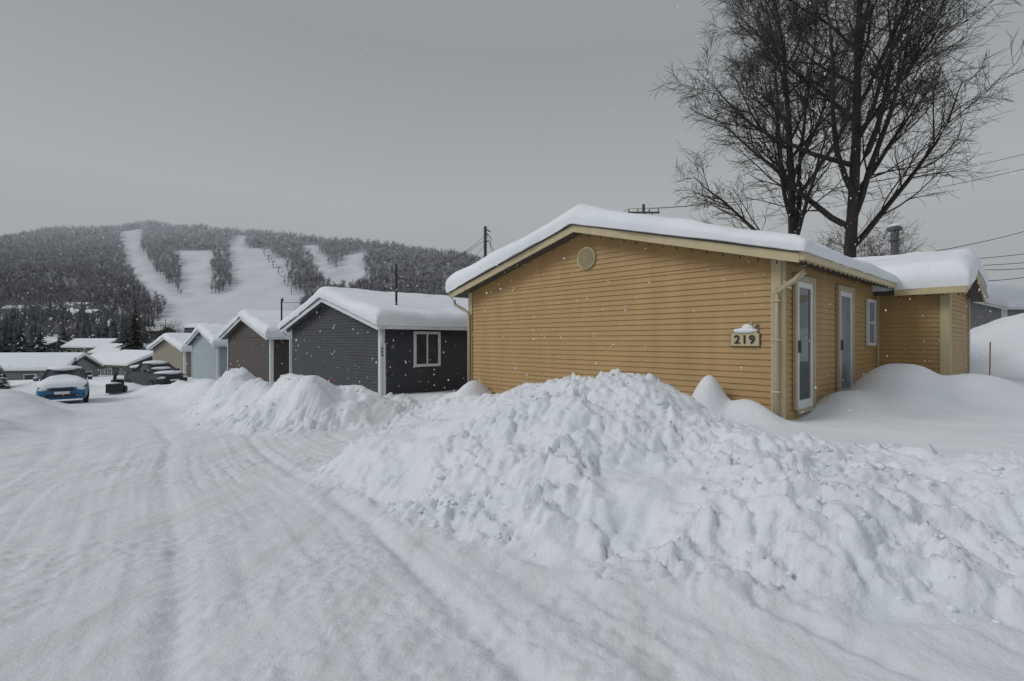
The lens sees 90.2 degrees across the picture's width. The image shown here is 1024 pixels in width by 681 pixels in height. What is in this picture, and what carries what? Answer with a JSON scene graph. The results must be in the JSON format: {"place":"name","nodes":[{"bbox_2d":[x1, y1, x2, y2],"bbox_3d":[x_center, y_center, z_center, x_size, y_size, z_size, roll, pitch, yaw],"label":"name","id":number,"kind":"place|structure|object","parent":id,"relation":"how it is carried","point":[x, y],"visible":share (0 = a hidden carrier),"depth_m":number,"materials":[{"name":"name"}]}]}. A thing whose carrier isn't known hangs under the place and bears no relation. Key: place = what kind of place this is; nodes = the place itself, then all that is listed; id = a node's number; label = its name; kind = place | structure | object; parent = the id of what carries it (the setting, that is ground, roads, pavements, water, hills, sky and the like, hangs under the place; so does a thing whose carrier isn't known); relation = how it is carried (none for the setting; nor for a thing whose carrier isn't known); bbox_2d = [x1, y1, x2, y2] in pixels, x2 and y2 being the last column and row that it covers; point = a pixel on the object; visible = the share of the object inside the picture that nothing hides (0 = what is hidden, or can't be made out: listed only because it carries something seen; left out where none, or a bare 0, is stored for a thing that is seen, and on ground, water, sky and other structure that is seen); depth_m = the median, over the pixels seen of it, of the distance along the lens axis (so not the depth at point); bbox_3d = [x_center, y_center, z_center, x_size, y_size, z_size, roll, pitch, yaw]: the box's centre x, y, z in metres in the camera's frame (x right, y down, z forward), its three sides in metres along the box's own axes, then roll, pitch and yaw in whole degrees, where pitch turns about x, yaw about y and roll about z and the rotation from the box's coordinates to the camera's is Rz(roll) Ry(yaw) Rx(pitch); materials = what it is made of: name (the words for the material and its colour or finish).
{"place":"outdoors","nodes":[
{"label":"outdoors","id":0,"kind":"place"},
{"bbox_2d":[0,226,472,340],"bbox_3d":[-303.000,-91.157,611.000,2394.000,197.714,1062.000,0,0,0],"label":"ski hill","id":1,"kind":"structure","parent":0,"point":[188,307],"depth_m":522.48,"materials":[{"name":"snow"}]},
{"bbox_2d":[1,305,36,316],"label":"cottage","id":2,"kind":"structure","parent":1,"relation":"on","point":[33,306],"depth_m":261.47,"materials":[{"name":"grey"}]},
{"bbox_2d":[8,320,31,352],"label":"spruce tree","id":3,"kind":"object","parent":1,"relation":"on","point":[21,346],"visible":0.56,"depth_m":103.69,"materials":[{"name":"green plant"}]},
{"bbox_2d":[30,325,49,351],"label":"spruce tree","id":4,"kind":"object","parent":1,"relation":"on","point":[41,346],"visible":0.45,"depth_m":91.77,"materials":[{"name":"green plant"}]},
{"bbox_2d":[43,340,66,351],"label":"cottage","id":5,"kind":"structure","parent":1,"relation":"on","point":[51,346],"depth_m":130.16,"materials":[{"name":"grey"}]},
{"bbox_2d":[42,334,95,343],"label":"cottage","id":6,"kind":"structure","parent":1,"relation":"on","point":[49,338],"depth_m":156.07,"materials":[{"name":"grey"}]},
{"bbox_2d":[0,298,144,342],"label":"valley bare trees","id":7,"kind":"object","parent":1,"relation":"on","point":[49,327],"visible":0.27,"depth_m":195.34,"materials":[{"name":"plant"}]},
{"bbox_2d":[0,261,153,352],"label":"conifer woods","id":8,"kind":"object","parent":1,"relation":"on","point":[7,333],"visible":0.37,"depth_m":189.96,"materials":[{"name":"plant"}]},
{"bbox_2d":[64,302,92,307],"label":"cottage","id":9,"kind":"structure","parent":1,"relation":"on","point":[87,303],"depth_m":287.24,"materials":[{"name":"beige"}]},
{"bbox_2d":[67,309,101,318],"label":"cottage","id":10,"kind":"structure","parent":1,"relation":"on","point":[90,311],"depth_m":248.50,"materials":[{"name":"grey"}]},
{"bbox_2d":[60,338,116,354],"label":"cottage","id":11,"kind":"structure","parent":1,"relation":"on","point":[77,345],"depth_m":124.37,"materials":[{"name":"beige"}]},
{"bbox_2d":[87,343,149,354],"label":"cottage","id":12,"kind":"structure","parent":1,"relation":"on","point":[108,347],"depth_m":117.59,"materials":[{"name":"beige"}]},
{"bbox_2d":[116,314,132,350],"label":"spruce tree","id":13,"kind":"object","parent":1,"relation":"on","point":[123,340],"visible":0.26,"depth_m":93.64,"materials":[{"name":"green plant"}]},
{"bbox_2d":[119,295,145,349],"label":"spruce tree","id":14,"kind":"object","parent":1,"relation":"on","point":[130,346],"visible":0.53,"depth_m":89.38,"materials":[{"name":"green plant"}]},
{"bbox_2d":[121,307,163,349],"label":"bare tree","id":15,"kind":"object","parent":1,"relation":"on","point":[150,324],"visible":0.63,"depth_m":89.12,"materials":[{"name":"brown plant"}]},
{"bbox_2d":[146,326,175,336],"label":"cottage","id":16,"kind":"structure","parent":1,"relation":"on","point":[169,328],"depth_m":211.88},
{"bbox_2d":[184,323,208,332],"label":"cottage","id":17,"kind":"structure","parent":1,"relation":"on","point":[190,328],"depth_m":241.61,"materials":[{"name":"grey"}]},
{"bbox_2d":[0,218,483,317],"bbox_3d":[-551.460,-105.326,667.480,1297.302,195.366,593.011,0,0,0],"label":"hillside forest","id":18,"kind":"object","parent":1,"relation":"on","point":[62,266],"visible":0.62,"depth_m":570.93,"materials":[{"name":"plant"}]},
{"bbox_2d":[255,239,293,293],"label":"chairlift","id":19,"kind":"object","parent":1,"relation":"on","point":[273,266],"visible":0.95,"depth_m":556.19},
{"bbox_2d":[221,337,290,339],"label":"gutters","id":20,"kind":"object","parent":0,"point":[271,338],"visible":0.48,"depth_m":24.78,"materials":[{"name":"white plastic"}]},
{"bbox_2d":[0,313,1023,680],"bbox_3d":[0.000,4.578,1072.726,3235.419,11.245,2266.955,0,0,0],"label":"snowy ground","id":21,"kind":"structure","parent":0,"point":[138,541],"depth_m":4.30,"materials":[{"name":"snow"}]},
{"bbox_2d":[0,365,12,388],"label":"spruce tree","id":22,"kind":"object","parent":21,"relation":"on","point":[4,384],"visible":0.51,"depth_m":31.45,"materials":[{"name":"green plant"}]},
{"bbox_2d":[0,352,104,379],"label":"long bungalow","id":23,"kind":"object","parent":21,"relation":"on","point":[30,363],"visible":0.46,"depth_m":52.91,"materials":[{"name":"grey"}]},
{"bbox_2d":[23,371,91,379],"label":"window frames","id":24,"kind":"structure","parent":23,"relation":"in","point":[86,371],"depth_m":51.79,"materials":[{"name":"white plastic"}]},
{"bbox_2d":[24,372,90,379],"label":"window glass","id":25,"kind":"structure","parent":23,"relation":"in","point":[26,377],"depth_m":51.74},
{"bbox_2d":[33,365,92,401],"bbox_3d":[-21.284,2.050,24.281,2.090,1.700,4.150,0,0,-39],"label":"parked blue car","id":26,"kind":"object","parent":21,"relation":"on","point":[54,384],"visible":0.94,"depth_m":23.14,"materials":[{"name":"paint"}]},
{"bbox_2d":[72,358,78,365],"bbox_3d":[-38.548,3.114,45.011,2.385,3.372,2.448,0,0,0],"label":"chimney","id":27,"kind":"object","parent":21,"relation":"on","point":[75,363],"visible":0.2,"depth_m":44.96,"materials":[{"name":"grey metal"}]},
{"bbox_2d":[90,351,118,359],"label":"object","id":28,"kind":"structure","parent":21,"relation":"on","point":[99,355],"depth_m":75.75,"materials":[{"name":"white"}]},
{"bbox_2d":[106,372,129,392],"bbox_3d":[-22.685,2.401,29.433,0.840,1.240,1.604,0,0,-20],"label":"snow blower","id":29,"kind":"object","parent":21,"relation":"on","point":[116,384],"visible":1,"depth_m":28.80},
{"bbox_2d":[98,350,152,374],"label":"dark bungalow","id":30,"kind":"object","parent":21,"relation":"on","point":[116,362],"visible":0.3,"depth_m":61.39,"materials":[{"name":"grey"}]},
{"bbox_2d":[101,368,123,374],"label":"window glass","id":31,"kind":"structure","parent":30,"relation":"in","point":[102,370],"depth_m":61.88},
{"bbox_2d":[134,323,167,348],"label":"bare tree","id":32,"kind":"object","parent":21,"relation":"on","point":[148,335],"visible":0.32,"depth_m":86.05,"materials":[{"name":"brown plant"}]},
{"bbox_2d":[122,360,187,385],"bbox_3d":[-21.978,2.141,31.488,4.150,1.820,2.060,0,0,28],"label":"car","id":33,"kind":"object","parent":21,"relation":"on","point":[161,372],"visible":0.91,"depth_m":30.82,"materials":[{"name":"paint"}]},
{"bbox_2d":[143,314,183,342],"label":"bare tree","id":34,"kind":"object","parent":21,"relation":"on","point":[162,324],"visible":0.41,"depth_m":84.19,"materials":[{"name":"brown plant"}]},
{"bbox_2d":[153,341,182,371],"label":"gable siding","id":35,"kind":"object","parent":21,"relation":"on","point":[166,351],"visible":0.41,"depth_m":45.65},
{"bbox_2d":[149,340,164,350],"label":"roof","id":36,"kind":"structure","parent":35,"relation":"on","point":[158,344],"depth_m":47.19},
{"bbox_2d":[153,350,185,374],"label":"corner boards","id":37,"kind":"object","parent":21,"relation":"on","point":[184,362],"visible":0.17,"depth_m":43.52,"materials":[{"name":"white wood"}]},
{"bbox_2d":[146,333,191,350],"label":"roof snow","id":38,"kind":"structure","parent":37,"relation":"on","point":[177,340],"depth_m":44.87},
{"bbox_2d":[148,338,181,351],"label":"rake boards","id":39,"kind":"object","parent":38,"relation":"attached to","point":[160,341],"visible":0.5,"depth_m":45.79,"materials":[{"name":"white wood"}]},
{"bbox_2d":[186,352,191,376],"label":"side siding","id":40,"kind":"object","parent":37,"relation":"attached to","point":[189,364],"visible":0.18,"depth_m":43.78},
{"bbox_2d":[158,321,186,335],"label":"bare tree","id":41,"kind":"object","parent":21,"relation":"on","point":[171,329],"visible":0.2,"depth_m":82.70,"materials":[{"name":"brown plant"}]},
{"bbox_2d":[192,335,215,379],"bbox_3d":[-22.514,1.603,37.292,0.020,4.594,7.650,0,0,-43],"label":"gable siding","id":42,"kind":"object","parent":21,"relation":"on","point":[203,366],"visible":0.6,"depth_m":37.36,"materials":[{"name":"wood"}]},
{"bbox_2d":[187,332,200,345],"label":"roof","id":43,"kind":"structure","parent":42,"relation":"on","point":[193,340],"depth_m":38.99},
{"bbox_2d":[216,347,218,379],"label":"corner boards","id":44,"kind":"object","parent":21,"relation":"on","point":[217,363],"visible":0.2,"depth_m":34.50,"materials":[{"name":"white wood"}]},
{"bbox_2d":[184,324,226,344],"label":"roof snow","id":45,"kind":"structure","parent":44,"relation":"on","point":[209,332],"depth_m":35.81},
{"bbox_2d":[186,331,212,345],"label":"rake boards","id":46,"kind":"object","parent":45,"relation":"attached to","point":[194,336],"visible":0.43,"depth_m":37.39,"materials":[{"name":"white wood"}]},
{"bbox_2d":[219,347,226,376],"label":"side siding","id":47,"kind":"object","parent":44,"relation":"attached to","point":[222,360],"visible":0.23,"depth_m":34.70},
{"bbox_2d":[228,323,268,381],"bbox_3d":[-14.414,1.173,27.792,0.020,4.654,7.650,0,0,-43],"label":"gable siding","id":48,"kind":"object","parent":21,"relation":"on","point":[243,338],"visible":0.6,"depth_m":27.50,"materials":[{"name":"wood"}]},
{"bbox_2d":[222,320,243,338],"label":"roof","id":49,"kind":"structure","parent":48,"relation":"on","point":[234,328],"depth_m":29.21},
{"bbox_2d":[220,318,266,339],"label":"rake boards","id":50,"kind":"object","parent":48,"relation":"attached to","point":[233,325],"visible":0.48,"depth_m":27.62,"materials":[{"name":"white wood"}]},
{"bbox_2d":[227,338,273,382],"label":"corner boards","id":51,"kind":"object","parent":21,"relation":"on","point":[271,361],"visible":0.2,"depth_m":25.01,"materials":[{"name":"white wood"}]},
{"bbox_2d":[217,310,293,337],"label":"roof snow","id":52,"kind":"structure","parent":51,"relation":"on","point":[267,323],"depth_m":26.43,"materials":[{"name":"snow"}]},
{"bbox_2d":[281,298,283,320],"bbox_3d":[-11.500,-1.219,25.558,0.090,1.839,0.269,0,0,-43],"label":"service mast","id":53,"kind":"object","parent":52,"relation":"on","point":[282,299],"visible":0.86,"depth_m":25.59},
{"bbox_2d":[274,339,288,381],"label":"side siding","id":54,"kind":"object","parent":51,"relation":"attached to","point":[281,356],"visible":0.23,"depth_m":25.31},
{"bbox_2d":[283,331,385,395],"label":"downspouts","id":55,"kind":"object","parent":21,"relation":"on","point":[381,337],"visible":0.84,"depth_m":15.96,"materials":[{"name":"white plastic"}]},
{"bbox_2d":[292,304,377,392],"bbox_3d":[-6.714,0.728,18.792,0.020,4.344,7.650,0,0,-43],"label":"gable siding","id":56,"kind":"object","parent":21,"relation":"on","point":[354,353],"visible":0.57,"depth_m":18.36,"materials":[{"name":"wood"}]},
{"bbox_2d":[283,302,325,331],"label":"roof","id":57,"kind":"structure","parent":56,"relation":"on","point":[306,316],"depth_m":20.17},
{"bbox_2d":[291,329,384,394],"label":"corner boards","id":58,"kind":"object","parent":21,"relation":"on","point":[380,372],"visible":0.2,"depth_m":15.99,"materials":[{"name":"white wood"}]},
{"bbox_2d":[277,286,467,329],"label":"roof snow","id":59,"kind":"structure","parent":58,"relation":"on","point":[414,309],"depth_m":17.50,"materials":[{"name":"snow"}]},
{"bbox_2d":[280,298,342,329],"bbox_3d":[-6.943,-1.025,18.580,0.042,1.133,8.410,0,0,-43],"label":"drip edge","id":60,"kind":"object","parent":59,"relation":"attached to","point":[302,312],"visible":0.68,"depth_m":19.78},
{"bbox_2d":[281,298,377,332],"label":"rake boards","id":61,"kind":"object","parent":59,"relation":"attached to","point":[346,312],"visible":0.41,"depth_m":17.98,"materials":[{"name":"white wood"}]},
{"bbox_2d":[280,325,466,331],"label":"gutters","id":62,"kind":"object","parent":59,"relation":"attached to","point":[423,328],"visible":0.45,"depth_m":16.47,"materials":[{"name":"white plastic"}]},
{"bbox_2d":[395,264,397,304],"bbox_3d":[-3.899,-1.542,17.213,0.121,2.085,0.305,0,0,-17],"label":"service mast","id":63,"kind":"object","parent":59,"relation":"on","point":[396,279],"visible":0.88,"depth_m":17.23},
{"bbox_2d":[385,329,466,394],"bbox_3d":[-0.065,1.225,19.738,11.000,3.350,0.020,0,0,-43],"label":"side siding","id":64,"kind":"object","parent":58,"relation":"attached to","point":[452,368],"visible":0.23,"depth_m":17.05,"materials":[{"name":"wood"}]},
{"bbox_2d":[413,331,440,366],"bbox_3d":[-2.839,0.285,17.104,1.050,1.170,0.055,0,0,-43],"label":"window frame","id":65,"kind":"object","parent":64,"relation":"attached to","point":[415,333],"visible":1,"depth_m":17.00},
{"bbox_2d":[417,334,437,363],"bbox_3d":[-2.841,0.285,17.106,0.960,1.080,0.001,0,0,-43],"label":"window glass","id":66,"kind":"object","parent":65,"relation":"in","point":[422,348],"visible":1,"depth_m":17.09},
{"bbox_2d":[484,226,493,256],"bbox_3d":[-1.369,-2.000,30.000,0.642,9.400,0.240,0,0,0],"label":"utility pole","id":67,"kind":"object","parent":21,"relation":"on","point":[485,240],"visible":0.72,"depth_m":29.93,"materials":[{"name":"brown wood"}]},
{"bbox_2d":[471,233,772,410],"bbox_3d":[1.512,-0.130,10.718,0.020,4.260,7.720,0,0,-43],"label":"gable siding","id":68,"kind":"object","parent":21,"relation":"on","point":[667,325],"visible":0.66,"depth_m":9.92,"materials":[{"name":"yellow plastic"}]},
{"bbox_2d":[577,247,595,268],"bbox_3d":[1.550,-1.720,10.644,0.040,0.470,0.470,0,0,-43],"label":"gable vent rim","id":69,"kind":"object","parent":68,"relation":"attached to","point":[593,257],"visible":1,"depth_m":10.60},
{"bbox_2d":[578,248,592,267],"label":"gable vent louvres","id":70,"kind":"object","parent":69,"relation":"in","point":[584,258],"visible":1,"depth_m":10.62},
{"bbox_2d":[731,322,760,346],"bbox_3d":[3.765,-0.100,8.252,0.108,0.399,0.472,0,0,-43],"label":"house number sign","id":71,"kind":"object","parent":68,"relation":"attached to","point":[747,335],"visible":1,"depth_m":8.21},
{"bbox_2d":[468,259,785,418],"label":"corner boards","id":72,"kind":"object","parent":21,"relation":"on","point":[778,274],"visible":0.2,"depth_m":7.90,"materials":[{"name":"wood"}]},
{"bbox_2d":[454,232,885,297],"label":"roof","id":73,"kind":"structure","parent":72,"relation":"on","point":[530,258],"depth_m":11.46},
{"bbox_2d":[450,225,798,297],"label":"rake boards","id":74,"kind":"object","parent":73,"relation":"attached to","point":[749,251],"visible":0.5,"depth_m":9.22,"materials":[{"name":"wood"}]},
{"bbox_2d":[452,233,958,299],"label":"string light bulbs","id":75,"kind":"object","parent":74,"relation":"hanging from","point":[796,264],"visible":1,"depth_m":9.37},
{"bbox_2d":[450,224,798,292],"bbox_3d":[1.254,-1.839,10.478,0.042,1.142,8.480,0,0,-43],"label":"drip edge","id":76,"kind":"object","parent":73,"relation":"attached to","point":[707,240],"visible":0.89,"depth_m":9.49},
{"bbox_2d":[445,204,898,292],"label":"roof snow","id":77,"kind":"structure","parent":73,"relation":"on","point":[580,214],"depth_m":9.27,"materials":[{"name":"snow"}]},
{"bbox_2d":[449,251,895,297],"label":"gutters","id":78,"kind":"object","parent":73,"relation":"attached to","point":[809,258],"visible":0.47,"depth_m":8.60,"materials":[{"name":"metal"}]},
{"bbox_2d":[887,226,902,254],"bbox_3d":[11.226,-2.275,14.975,0.380,2.150,0.370,0,0,-43],"label":"chimney pipe","id":79,"kind":"object","parent":73,"relation":"attached to","point":[894,240],"visible":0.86,"depth_m":14.89,"materials":[{"name":"metal"}]},
{"bbox_2d":[888,223,901,227],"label":"chimney snow","id":80,"kind":"structure","parent":79,"relation":"attached to","point":[893,225],"depth_m":14.87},
{"bbox_2d":[786,261,876,419],"bbox_3d":[8.368,0.370,11.808,11.500,3.260,0.020,0,0,-43],"label":"side siding","id":81,"kind":"object","parent":72,"relation":"attached to","point":[865,355],"visible":0.37,"depth_m":9.44,"materials":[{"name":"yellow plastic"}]},
{"bbox_2d":[793,274,815,414],"bbox_3d":[4.885,0.065,8.520,0.980,2.270,0.047,0,0,-43],"label":"patio door casing","id":82,"kind":"object","parent":81,"relation":"attached to","point":[806,279],"visible":0.84,"depth_m":8.22,"materials":[{"name":"wood"}]},
{"bbox_2d":[798,281,812,409],"bbox_3d":[4.881,0.080,8.524,0.756,2.080,0.034,0,0,-43],"label":"patio door","id":83,"kind":"structure","parent":82,"relation":"in","point":[804,333],"depth_m":8.58,"materials":[{"name":"glass"}]},
{"bbox_2d":[798,341,801,352],"bbox_3d":[4.663,0.100,8.269,0.030,0.200,0.042,0,0,-43],"label":"patio door handle","id":84,"kind":"object","parent":83,"relation":"attached to","point":[799,346],"visible":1,"depth_m":8.26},
{"bbox_2d":[836,285,854,391],"bbox_3d":[6.634,0.055,10.148,1.080,2.250,0.047,0,0,-43],"label":"front door casing","id":85,"kind":"object","parent":81,"relation":"attached to","point":[839,288],"visible":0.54,"depth_m":9.82,"materials":[{"name":"wood"}]},
{"bbox_2d":[841,291,851,390],"bbox_3d":[6.635,0.070,10.144,0.856,2.060,0.035,0,0,-43],"label":"front door","id":86,"kind":"structure","parent":85,"relation":"in","point":[845,352],"depth_m":10.22,"materials":[{"name":"white"}]},
{"bbox_2d":[841,340,843,349],"bbox_3d":[6.376,0.090,9.863,0.030,0.200,0.042,0,0,-43],"label":"front door handle","id":87,"kind":"object","parent":86,"relation":"attached to","point":[842,344],"visible":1,"depth_m":9.86,"materials":[{"name":"metal"}]},
{"bbox_2d":[866,299,876,345],"bbox_3d":[8.087,-0.400,11.493,0.700,1.040,0.055,0,0,-43],"label":"window frame","id":88,"kind":"object","parent":81,"relation":"attached to","point":[868,322],"visible":0.97,"depth_m":11.28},
{"bbox_2d":[870,303,873,342],"bbox_3d":[8.085,-0.400,11.495,0.630,0.970,0.001,0,0,-43],"label":"window glass","id":89,"kind":"object","parent":88,"relation":"in","point":[871,320],"visible":0.6,"depth_m":11.55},
{"bbox_2d":[453,265,806,415],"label":"downspouts","id":90,"kind":"object","parent":21,"relation":"on","point":[795,279],"visible":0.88,"depth_m":7.83,"materials":[{"name":"metal"}]},
{"bbox_2d":[771,300,780,392],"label":"downspout straps","id":91,"kind":"object","parent":90,"relation":"attached to","point":[772,391],"visible":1,"depth_m":7.83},
{"bbox_2d":[628,204,659,214],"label":"utility pole","id":92,"kind":"object","parent":21,"relation":"on","point":[644,212],"visible":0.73,"depth_m":44.94,"materials":[{"name":"brown wood"}]},
{"bbox_2d":[282,154,1023,302],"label":"power lines","id":93,"kind":"object","parent":92,"relation":"attached to","point":[771,215],"visible":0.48,"depth_m":27.44,"materials":[{"name":"metal"}]},
{"bbox_2d":[672,0,942,234],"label":"bare tree","id":94,"kind":"object","parent":21,"relation":"on","point":[795,224],"visible":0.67,"depth_m":23.23,"materials":[{"name":"brown plant"}]},
{"bbox_2d":[809,235,858,255],"bbox_3d":[17.335,-1.802,27.839,5.017,7.767,4.161,0,0,-25],"label":"bare tree","id":95,"kind":"object","parent":21,"relation":"on","point":[831,239],"visible":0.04,"depth_m":26.66,"materials":[{"name":"brown plant"}]},
{"bbox_2d":[648,0,1023,257],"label":"bare tree","id":96,"kind":"object","parent":21,"relation":"on","point":[854,185],"visible":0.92,"depth_m":21.63,"materials":[{"name":"brown plant"}]},
{"bbox_2d":[807,204,918,256],"bbox_3d":[19.589,-2.736,29.693,5.270,9.838,6.355,0,0,-9],"label":"bare tree","id":97,"kind":"object","parent":21,"relation":"on","point":[864,245],"visible":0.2,"depth_m":28.83,"materials":[{"name":"brown plant"}]},
{"bbox_2d":[857,219,935,256],"bbox_3d":[22.137,-2.503,30.344,6.020,9.321,4.993,0,0,6],"label":"bare tree","id":98,"kind":"object","parent":21,"relation":"on","point":[900,245],"visible":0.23,"depth_m":30.18,"materials":[{"name":"brown plant"}]},
{"bbox_2d":[876,294,939,373],"bbox_3d":[9.003,0.410,11.534,0.020,3.180,1.290,0,0,-43],"label":"extension front siding","id":99,"kind":"object","parent":21,"relation":"on","point":[909,328],"visible":0.4,"depth_m":11.53,"materials":[{"name":"wood"}]},
{"bbox_2d":[877,293,969,374],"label":"extension corner boards","id":100,"kind":"object","parent":21,"relation":"on","point":[945,334],"visible":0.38,"depth_m":11.09,"materials":[{"name":"wood"}]},
{"bbox_2d":[951,293,967,374],"bbox_3d":[10.726,0.450,12.239,3.460,3.100,0.020,0,0,-43],"label":"extension side siding","id":101,"kind":"object","parent":21,"relation":"on","point":[959,331],"visible":0.62,"depth_m":12.20,"materials":[{"name":"wood"}]},
{"bbox_2d":[989,342,990,374],"bbox_3d":[10.810,0.605,11.550,0.043,1.150,0.026,0,0,0],"label":"snow stake","id":102,"kind":"object","parent":21,"relation":"on","point":[990,358],"visible":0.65,"depth_m":11.54,"materials":[{"name":"orange paint"}]},
{"bbox_2d":[970,282,1023,329],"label":"grey cottage","id":103,"kind":"structure","parent":21,"relation":"on","point":[1008,297],"depth_m":26.23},
{"bbox_2d":[0,0,1023,514],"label":"falling snow","id":104,"kind":"structure","parent":0,"point":[440,240],"depth_m":7.89,"materials":[{"name":"snow"}]},
{"bbox_2d":[0,0,1023,282],"label":"sky","id":105,"kind":"structure","parent":0,"point":[558,83],"materials":[{"name":"grey"}]},
{"bbox_2d":[873,279,983,301],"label":"extension roof","id":106,"kind":"structure","parent":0,"point":[973,294],"depth_m":12.91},
{"bbox_2d":[854,249,989,297],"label":"roof snow","id":107,"kind":"structure","parent":106,"relation":"on","point":[945,268],"depth_m":11.21,"materials":[{"name":"snow"}]},
{"bbox_2d":[894,272,985,303],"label":"extension fascia","id":108,"kind":"structure","parent":106,"relation":"attached to","point":[944,289],"depth_m":11.02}
]}

